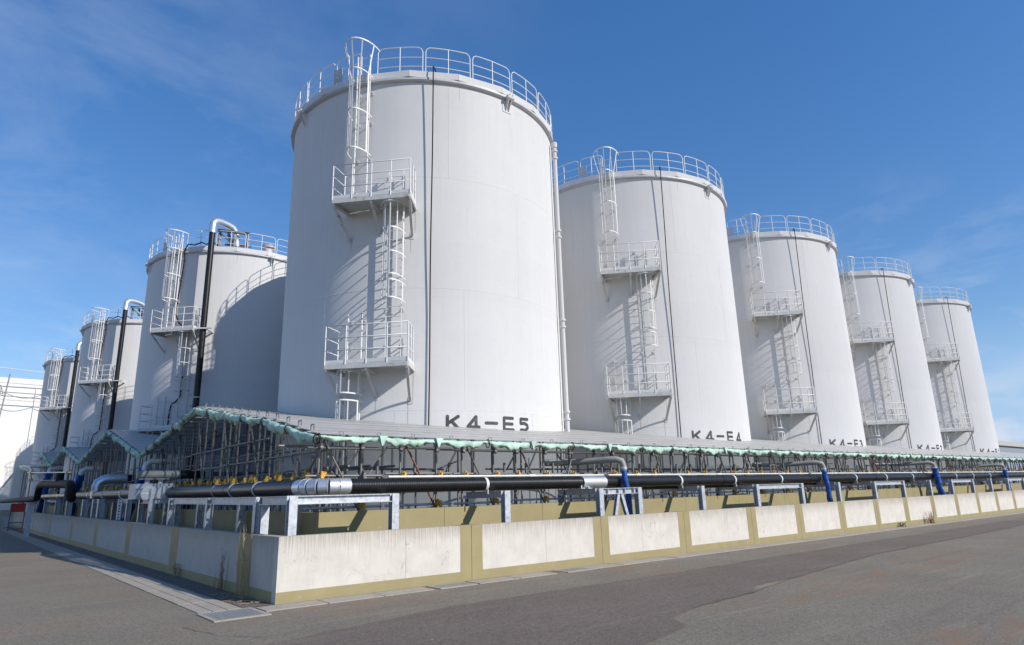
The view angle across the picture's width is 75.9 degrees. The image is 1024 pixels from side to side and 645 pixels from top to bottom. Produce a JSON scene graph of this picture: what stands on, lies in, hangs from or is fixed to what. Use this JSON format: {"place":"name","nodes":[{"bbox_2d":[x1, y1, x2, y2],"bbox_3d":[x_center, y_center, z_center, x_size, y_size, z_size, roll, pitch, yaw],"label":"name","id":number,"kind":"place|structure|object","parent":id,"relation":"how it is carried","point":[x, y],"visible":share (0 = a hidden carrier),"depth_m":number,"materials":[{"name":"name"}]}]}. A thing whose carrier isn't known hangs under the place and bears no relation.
{"place":"outdoors","nodes":[
{"label":"outdoors","id":0,"kind":"place"},
{"bbox_2d":[0,374,42,415],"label":"pole and cables","id":1,"kind":"object","parent":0,"point":[5,392],"visible":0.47,"depth_m":77.66,"materials":[{"name":"grey metal"}]},
{"bbox_2d":[0,367,44,372],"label":"overhead wire","id":2,"kind":"object","parent":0,"point":[21,369],"visible":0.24,"depth_m":77.16,"materials":[{"name":"plastic"}]},
{"bbox_2d":[121,459,175,520],"bbox_3d":[-14.550,6.817,25.369,1.182,2.913,3.029,22,-27,-56],"label":"blue wrapped hose","id":3,"kind":"object","parent":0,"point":[146,464],"visible":0.27,"depth_m":24.95,"materials":[{"name":"plastic"}]},
{"bbox_2d":[0,511,1023,644],"bbox_3d":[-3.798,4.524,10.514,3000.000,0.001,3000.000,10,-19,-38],"label":"ground","id":4,"kind":"structure","parent":0,"point":[47,597],"depth_m":9.98,"materials":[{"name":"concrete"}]},
{"bbox_2d":[0,510,13,526],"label":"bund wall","id":5,"kind":"structure","parent":4,"relation":"on","point":[4,515],"depth_m":59.59,"materials":[{"name":"concrete"}]},
{"bbox_2d":[0,377,42,509],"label":"white building","id":6,"kind":"structure","parent":4,"relation":"on","point":[18,419],"depth_m":78.84,"materials":[{"name":"white paint"}]},
{"bbox_2d":[1,528,239,613],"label":"drain channel","id":7,"kind":"object","parent":4,"relation":"on","point":[197,603],"visible":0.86,"depth_m":13.84,"materials":[{"name":"concrete"}]},
{"bbox_2d":[7,503,25,530],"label":"fire equipment stand","id":8,"kind":"object","parent":7,"relation":"on","point":[21,507],"visible":1,"depth_m":48.31,"materials":[{"name":"red paint"}]},
{"bbox_2d":[0,473,76,536],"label":"black insulated pipe","id":9,"kind":"object","parent":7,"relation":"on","point":[68,485],"visible":0.98,"depth_m":33.71,"materials":[{"name":"rubber"}]},
{"bbox_2d":[8,528,269,607],"bbox_3d":[-23.011,10.867,32.666,0.410,0.001,60.000,10,-19,-38],"label":"gutter apron","id":10,"kind":"object","parent":4,"relation":"on","point":[197,587],"visible":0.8,"depth_m":14.60,"materials":[{"name":"concrete"}]},
{"bbox_2d":[171,562,181,576],"bbox_3d":[-7.628,5.627,14.962,0.209,0.315,0.435,10,-19,-38],"label":"weed","id":11,"kind":"object","parent":10,"relation":"on","point":[174,570],"visible":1,"depth_m":14.91,"materials":[{"name":"plant"}]},
{"bbox_2d":[214,549,229,591],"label":"dry grass","id":12,"kind":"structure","parent":10,"relation":"on","point":[221,583],"depth_m":12.43,"materials":[{"name":"brown plant"}]},
{"bbox_2d":[214,592,264,603],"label":"straw litter","id":13,"kind":"object","parent":10,"relation":"on","point":[240,597],"visible":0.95,"depth_m":11.15,"materials":[{"name":"brown plant"}]},
{"bbox_2d":[235,526,251,596],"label":"dry grass","id":14,"kind":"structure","parent":10,"relation":"on","point":[242,578],"depth_m":11.54,"materials":[{"name":"plant"}]},
{"bbox_2d":[11,512,280,603],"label":"bund wall","id":15,"kind":"structure","parent":4,"relation":"on","point":[197,553],"depth_m":15.51,"materials":[{"name":"concrete"}]},
{"bbox_2d":[196,607,271,622],"bbox_3d":[-4.104,4.326,9.665,0.800,0.066,0.900,10,-19,-38],"label":"drain grate","id":16,"kind":"object","parent":4,"relation":"on","point":[232,614],"visible":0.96,"depth_m":9.61,"materials":[{"name":"metal"}]},
{"bbox_2d":[426,582,477,588],"bbox_3d":[-1.113,4.907,12.181,0.820,0.066,0.500,10,-19,-38],"label":"drain grate","id":17,"kind":"object","parent":4,"relation":"on","point":[450,585],"visible":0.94,"depth_m":12.13,"materials":[{"name":"metal"}]},
{"bbox_2d":[256,511,1023,611],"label":"drain channel","id":18,"kind":"object","parent":4,"relation":"on","point":[350,598],"visible":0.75,"depth_m":14.39,"materials":[{"name":"concrete"}]},
{"bbox_2d":[552,567,596,572],"bbox_3d":[1.345,5.357,14.146,0.860,0.066,0.500,10,-19,-38],"label":"drain grate","id":19,"kind":"object","parent":18,"relation":"on","point":[575,569],"visible":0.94,"depth_m":14.09,"materials":[{"name":"concrete"}]},
{"bbox_2d":[924,511,934,522],"bbox_3d":[17.324,8.092,27.280,0.236,0.499,0.490,10,-19,-38],"label":"dry weed","id":20,"kind":"object","parent":18,"relation":"on","point":[930,516],"visible":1,"depth_m":27.20,"materials":[{"name":"beige plant"}]},
{"bbox_2d":[266,518,1023,644],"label":"asphalt patch","id":21,"kind":"object","parent":4,"relation":"on","point":[619,612],"visible":1,"depth_m":9.33,"materials":[{"name":"grey asphalt"}]},
{"bbox_2d":[697,526,1014,606],"bbox_3d":[15.533,6.832,21.321,35.892,0.001,0.777,12,-20,-41],"label":"asphalt crack","id":22,"kind":"object","parent":21,"relation":"on","point":[818,570],"visible":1,"depth_m":12.23,"materials":[{"name":"black asphalt"}]},
{"bbox_2d":[271,490,1023,604],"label":"bund wall","id":23,"kind":"structure","parent":4,"relation":"on","point":[316,566],"depth_m":14.47,"materials":[{"name":"concrete"}]},
{"bbox_2d":[0,0,1023,442],"label":"sky","id":24,"kind":"structure","parent":0,"point":[895,126],"materials":[{"name":"blue"}]},
{"bbox_2d":[544,456,632,514],"bbox_3d":[2.034,4.685,17.704,2.417,2.052,0.663,-1,-15,-2],"label":"pipe","id":25,"kind":"object","parent":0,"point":[599,460],"visible":0.83,"depth_m":17.72,"materials":[{"name":"silver metal"}]},
{"bbox_2d":[998,441,1023,483],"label":"grey building","id":26,"kind":"structure","parent":0,"point":[1011,447],"depth_m":148.37,"materials":[{"name":"metal"}]},
{"label":"bund floor","id":27,"kind":"structure","parent":0,"visible":0},
{"bbox_2d":[19,465,29,503],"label":"scaffold canopy","id":28,"kind":"object","parent":27,"relation":"on","point":[27,466],"visible":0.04,"depth_m":75.19,"materials":[{"name":"metal"}]},
{"bbox_2d":[19,465,28,473],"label":"rolled tarp","id":29,"kind":"object","parent":28,"relation":"attached to","point":[23,469],"visible":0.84,"depth_m":71.85,"materials":[{"name":"green fabric"}]},
{"bbox_2d":[44,452,59,505],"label":"scaffold canopy","id":30,"kind":"object","parent":27,"relation":"on","point":[50,456],"visible":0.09,"depth_m":54.94,"materials":[{"name":"metal"}]},
{"bbox_2d":[42,453,49,467],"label":"rolled tarp","id":31,"kind":"object","parent":30,"relation":"attached to","point":[44,457],"visible":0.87,"depth_m":54.23,"materials":[{"name":"green fabric"}]},
{"bbox_2d":[24,341,81,511],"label":"storage tank","id":32,"kind":"object","parent":27,"relation":"on","point":[55,408],"visible":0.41,"depth_m":60.06,"materials":[{"name":"metal"}]},
{"bbox_2d":[43,499,75,515],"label":"pipe support","id":33,"kind":"object","parent":27,"relation":"on","point":[58,507],"visible":0.38,"depth_m":39.58,"materials":[{"name":"metal"}]},
{"bbox_2d":[65,499,82,515],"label":"pipe support","id":34,"kind":"object","parent":27,"relation":"on","point":[68,509],"depth_m":34.24,"materials":[{"name":"metal"}]},
{"bbox_2d":[52,447,104,505],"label":"scaffold canopy","id":35,"kind":"object","parent":27,"relation":"on","point":[78,452],"visible":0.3,"depth_m":44.05,"materials":[{"name":"metal"}]},
{"bbox_2d":[26,469,72,514],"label":"scaffold handrail","id":36,"kind":"object","parent":35,"relation":"attached to","point":[67,472],"visible":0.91,"depth_m":41.39,"materials":[{"name":"metal"}]},
{"bbox_2d":[48,446,64,466],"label":"rolled tarp","id":37,"kind":"object","parent":35,"relation":"attached to","point":[59,454],"visible":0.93,"depth_m":48.67,"materials":[{"name":"green fabric"}]},
{"bbox_2d":[62,447,79,464],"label":"rolled tarp","id":38,"kind":"object","parent":35,"relation":"attached to","point":[71,456],"visible":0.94,"depth_m":42.12,"materials":[{"name":"green fabric"}]},
{"bbox_2d":[80,499,107,518],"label":"pipe support","id":39,"kind":"object","parent":27,"relation":"on","point":[85,507],"visible":0.24,"depth_m":30.03,"materials":[{"name":"metal"}]},
{"bbox_2d":[39,489,128,499],"bbox_3d":[-29.485,11.323,42.380,0.723,0.817,56.052,10,-19,-38],"label":"black pipeline","id":40,"kind":"object","parent":39,"relation":"on","point":[115,494],"visible":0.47,"depth_m":28.03,"materials":[{"name":"grey metal"}]},
{"bbox_2d":[22,474,28,502],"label":"blue wrapped hose","id":41,"kind":"object","parent":40,"relation":"attached to","point":[25,487],"visible":0.08,"depth_m":62.22,"materials":[{"name":"plastic"}]},
{"bbox_2d":[36,466,63,512],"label":"blue wrapped hose","id":42,"kind":"object","parent":40,"relation":"attached to","point":[40,504],"visible":0.41,"depth_m":51.07,"materials":[{"name":"plastic"}]},
{"bbox_2d":[71,466,101,515],"bbox_3d":[-25.166,10.271,38.397,1.345,3.479,2.910,10,-19,-38],"label":"blue wrapped hose","id":43,"kind":"object","parent":40,"relation":"attached to","point":[79,478],"visible":0.45,"depth_m":37.61,"materials":[{"name":"plastic"}]},
{"bbox_2d":[90,474,166,497],"bbox_3d":[-17.596,7.514,30.171,2.990,1.040,0.420,10,-19,-38],"label":"silver riser pipe","id":44,"kind":"object","parent":40,"relation":"attached to","point":[99,483],"visible":0.53,"depth_m":29.60,"materials":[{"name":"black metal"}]},
{"bbox_2d":[60,299,144,506],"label":"storage tank","id":45,"kind":"object","parent":27,"relation":"on","point":[105,383],"visible":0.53,"depth_m":48.04,"materials":[{"name":"metal"}]},
{"bbox_2d":[90,499,125,519],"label":"pipe support","id":46,"kind":"object","parent":27,"relation":"on","point":[98,508],"visible":0.4,"depth_m":27.30,"materials":[{"name":"metal"}]},
{"bbox_2d":[85,429,167,507],"bbox_3d":[-11.854,9.302,38.303,20.744,5.277,17.820,10,-19,-38],"label":"scaffold canopy","id":47,"kind":"object","parent":27,"relation":"on","point":[107,449],"visible":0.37,"depth_m":32.49,"materials":[{"name":"metal"}]},
{"bbox_2d":[78,429,107,463],"bbox_3d":[-22.851,6.848,35.760,0.329,1.282,8.711,10,-19,-38],"label":"rolled tarp","id":48,"kind":"object","parent":47,"relation":"attached to","point":[91,450],"visible":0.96,"depth_m":35.39,"materials":[{"name":"green fabric"}]},
{"bbox_2d":[106,430,140,457],"bbox_3d":[-17.432,5.341,29.312,0.318,1.852,8.411,10,-19,-38],"label":"rolled tarp","id":49,"kind":"object","parent":47,"relation":"attached to","point":[123,443],"visible":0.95,"depth_m":28.60,"materials":[{"name":"green fabric"}]},
{"bbox_2d":[116,499,155,523],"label":"pipe support","id":50,"kind":"object","parent":27,"relation":"on","point":[128,509],"visible":0.23,"depth_m":22.60,"materials":[{"name":"metal"}]},
{"bbox_2d":[116,500,122,520],"bbox_3d":[-13.827,6.708,23.093,0.070,0.900,0.620,10,-19,-38],"label":"cable ladder","id":51,"kind":"object","parent":50,"relation":"attached to","point":[119,514],"visible":0.76,"depth_m":23.02,"materials":[{"name":"metal"}]},
{"bbox_2d":[136,498,180,525],"bbox_3d":[-10.984,6.474,20.775,1.375,1.785,1.650,10,-19,-38],"label":"pipe support","id":52,"kind":"object","parent":27,"relation":"on","point":[152,502],"visible":0.3,"depth_m":20.42,"materials":[{"name":"metal"}]},
{"bbox_2d":[128,479,174,501],"bbox_3d":[-11.407,5.323,20.820,1.100,0.705,1.287,10,-19,-38],"label":"pipe cover box","id":53,"kind":"object","parent":52,"relation":"on","point":[146,490],"visible":0.81,"depth_m":20.37,"materials":[{"name":"metal"}]},
{"bbox_2d":[136,470,208,478],"bbox_3d":[-10.971,4.937,21.293,2.150,0.280,0.280,10,-19,-38],"label":"dark insulated pipe","id":54,"kind":"object","parent":53,"relation":"on","point":[165,474],"visible":0.8,"depth_m":21.14,"materials":[{"name":"grey metal"}]},
{"bbox_2d":[123,218,287,510],"bbox_3d":[-16.527,3.720,38.770,10.600,16.594,10.600,10,-19,-38],"label":"storage tank","id":55,"kind":"object","parent":27,"relation":"on","point":[212,327],"visible":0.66,"depth_m":34.90,"materials":[{"name":"metal"}]},
{"bbox_2d":[166,496,305,534],"bbox_3d":[-6.745,5.070,15.794,1.375,1.744,7.130,10,-19,-38],"label":"pipe support","id":56,"kind":"object","parent":27,"relation":"on","point":[239,502],"visible":0.41,"depth_m":15.72,"materials":[{"name":"metal"}]},
{"bbox_2d":[165,480,295,497],"bbox_3d":[-7.536,4.333,16.908,0.400,0.436,10.239,10,-19,-38],"label":"black pipeline","id":57,"kind":"object","parent":56,"relation":"on","point":[270,489],"visible":0.88,"depth_m":15.70,"materials":[{"name":"black metal"}]},
{"bbox_2d":[255,493,398,535],"bbox_3d":[-3.610,4.204,12.682,2.190,1.671,1.800,10,-19,-38],"label":"pipe support","id":58,"kind":"object","parent":27,"relation":"on","point":[291,503],"visible":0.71,"depth_m":12.41,"materials":[{"name":"metal"}]},
{"bbox_2d":[271,37,572,511],"bbox_3d":[-3.261,-0.083,24.552,10.600,16.018,10.600,10,-19,-38],"label":"storage tank","id":59,"kind":"object","parent":27,"relation":"on","point":[421,281],"visible":0.88,"depth_m":20.54,"materials":[{"name":"metal"}]},
{"bbox_2d":[464,491,510,522],"bbox_3d":[-0.578,4.718,14.967,0.150,1.679,1.575,10,-19,-38],"label":"pipe support","id":60,"kind":"object","parent":27,"relation":"on","point":[504,496],"visible":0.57,"depth_m":14.65,"materials":[{"name":"metal"}]},
{"bbox_2d":[34,483,1021,535],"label":"olive wall","id":61,"kind":"structure","parent":27,"relation":"on","point":[332,522],"depth_m":16.84,"materials":[{"name":"beige concrete"}]},
{"bbox_2d":[147,403,1023,511],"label":"scaffold canopy","id":62,"kind":"object","parent":27,"relation":"on","point":[197,435],"visible":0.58,"depth_m":19.46,"materials":[{"name":"metal"}]},
{"bbox_2d":[136,408,194,458],"bbox_3d":[-12.323,4.034,23.229,0.244,1.142,7.708,10,-19,-38],"label":"rolled tarp","id":63,"kind":"object","parent":62,"relation":"attached to","point":[175,426],"visible":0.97,"depth_m":22.68,"materials":[{"name":"green fabric"}]},
{"bbox_2d":[164,478,200,485],"bbox_3d":[-8.755,4.874,19.906,0.576,0.680,15.204,10,-19,-38],"label":"service pipe","id":64,"kind":"object","parent":62,"relation":"attached to","point":[178,481],"visible":0.15,"depth_m":22.60,"materials":[{"name":"metal"}]},
{"bbox_2d":[195,408,319,444],"bbox_3d":[-6.888,2.542,16.778,0.252,1.828,9.411,10,-19,-38],"label":"rolled tarp","id":65,"kind":"object","parent":62,"relation":"attached to","point":[279,428],"visible":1,"depth_m":15.59,"materials":[{"name":"green fabric"}]},
{"bbox_2d":[317,433,1023,461],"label":"rolled tarp","id":66,"kind":"object","parent":62,"relation":"attached to","point":[438,442],"visible":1,"depth_m":18.00,"materials":[{"name":"green fabric"}]},
{"bbox_2d":[631,455,739,498],"bbox_3d":[6.239,6.001,22.773,5.519,2.650,0.489,8,-18,-33],"label":"service pipe","id":67,"kind":"object","parent":62,"relation":"attached to","point":[710,468],"visible":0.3,"depth_m":22.49,"materials":[{"name":"metal"}]},
{"bbox_2d":[752,460,832,501],"bbox_3d":[10.354,6.196,24.525,3.255,1.982,0.913,2,-15,-12],"label":"blue wrapped hose","id":68,"kind":"object","parent":62,"relation":"hanging from","point":[824,476],"visible":0.88,"depth_m":24.59,"materials":[{"name":"blue plastic"}]},
{"bbox_2d":[558,485,643,515],"bbox_3d":[2.267,5.138,17.270,1.805,1.889,1.575,10,-19,-38],"label":"pipe support","id":69,"kind":"object","parent":27,"relation":"on","point":[599,493],"visible":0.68,"depth_m":16.92,"materials":[{"name":"metal"}]},
{"bbox_2d":[350,472,1023,493],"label":"black pipeline","id":70,"kind":"object","parent":69,"relation":"on","point":[387,485],"visible":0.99,"depth_m":17.06,"materials":[{"name":"black metal"}]},
{"bbox_2d":[291,478,351,495],"bbox_3d":[-3.765,3.217,12.826,0.604,0.324,1.274,51,-54,-72],"label":"silver pipe elbow","id":71,"kind":"object","parent":70,"relation":"attached to","point":[324,486],"visible":0.96,"depth_m":12.65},
{"bbox_2d":[388,471,1023,477],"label":"white conduit","id":72,"kind":"object","parent":70,"relation":"attached to","point":[450,476],"visible":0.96,"depth_m":18.18,"materials":[{"name":"plastic"}]},
{"bbox_2d":[873,461,946,494],"bbox_3d":[18.870,7.687,31.303,4.695,2.067,1.084,3,-15,-17],"label":"blue wrapped hose","id":73,"kind":"object","parent":70,"relation":"attached to","point":[937,478],"visible":0.91,"depth_m":31.43,"materials":[{"name":"blue plastic"}]},
{"bbox_2d":[950,463,1011,490],"bbox_3d":[26.608,9.141,37.682,5.097,1.981,1.144,4,-16,-22],"label":"blue wrapped hose","id":74,"kind":"object","parent":70,"relation":"attached to","point":[1004,471],"visible":0.68,"depth_m":38.18,"materials":[{"name":"blue plastic"}]},
{"bbox_2d":[552,146,754,501],"bbox_3d":[5.707,1.519,31.571,10.600,16.018,10.600,10,-19,-38],"label":"storage tank","id":75,"kind":"object","parent":27,"relation":"on","point":[652,337],"visible":0.68,"depth_m":27.40,"materials":[{"name":"metal"}]},
{"bbox_2d":[660,486,706,509],"bbox_3d":[5.090,5.746,19.500,0.150,1.699,1.575,10,-19,-38],"label":"pipe support","id":76,"kind":"object","parent":27,"relation":"on","point":[701,497],"visible":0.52,"depth_m":19.20,"materials":[{"name":"metal"}]},
{"bbox_2d":[715,483,805,506],"bbox_3d":[8.473,6.358,22.207,3.000,1.714,1.575,10,-19,-38],"label":"pipe support","id":77,"kind":"object","parent":27,"relation":"on","point":[756,488],"visible":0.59,"depth_m":21.62,"materials":[{"name":"metal"}]},
{"bbox_2d":[606,477,1023,489],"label":"black pipeline","id":78,"kind":"object","parent":77,"relation":"on","point":[677,487],"visible":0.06,"depth_m":21.21,"materials":[{"name":"black metal"}]},
{"bbox_2d":[726,213,870,493],"bbox_3d":[14.607,3.168,38.761,10.600,16.018,10.600,10,-19,-38],"label":"storage tank","id":79,"kind":"object","parent":27,"relation":"on","point":[799,372],"visible":0.53,"depth_m":34.44,"materials":[{"name":"metal"}]},
{"bbox_2d":[804,482,842,500],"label":"pipe support","id":80,"kind":"object","parent":27,"relation":"on","point":[837,485],"visible":0.35,"depth_m":24.45,"materials":[{"name":"metal"}]},
{"bbox_2d":[840,481,906,498],"bbox_3d":[15.199,7.578,27.588,3.000,1.738,1.575,10,-19,-38],"label":"pipe support","id":81,"kind":"object","parent":27,"relation":"on","point":[872,484],"visible":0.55,"depth_m":26.92,"materials":[{"name":"metal"}]},
{"bbox_2d":[836,256,948,488],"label":"storage tank","id":82,"kind":"object","parent":27,"relation":"on","point":[895,391],"visible":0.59,"depth_m":41.31,"materials":[{"name":"metal"}]},
{"bbox_2d":[894,480,932,495],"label":"pipe support","id":83,"kind":"object","parent":27,"relation":"on","point":[929,488],"visible":0.39,"depth_m":30.02,"materials":[{"name":"metal"}]},
{"bbox_2d":[917,479,975,493],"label":"pipe support","id":84,"kind":"object","parent":27,"relation":"on","point":[950,482],"visible":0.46,"depth_m":32.26,"materials":[{"name":"metal"}]},
{"bbox_2d":[914,287,1002,485],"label":"storage tank","id":85,"kind":"object","parent":27,"relation":"on","point":[962,405],"visible":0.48,"depth_m":48.18,"materials":[{"name":"metal"}]},
{"bbox_2d":[958,478,993,491],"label":"pipe support","id":86,"kind":"object","parent":27,"relation":"on","point":[989,480],"visible":0.37,"depth_m":35.33,"materials":[{"name":"metal"}]},
{"bbox_2d":[977,478,1023,490],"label":"pipe support","id":87,"kind":"object","parent":27,"relation":"on","point":[1006,480],"visible":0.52,"depth_m":37.54,"materials":[{"name":"metal"}]}
]}

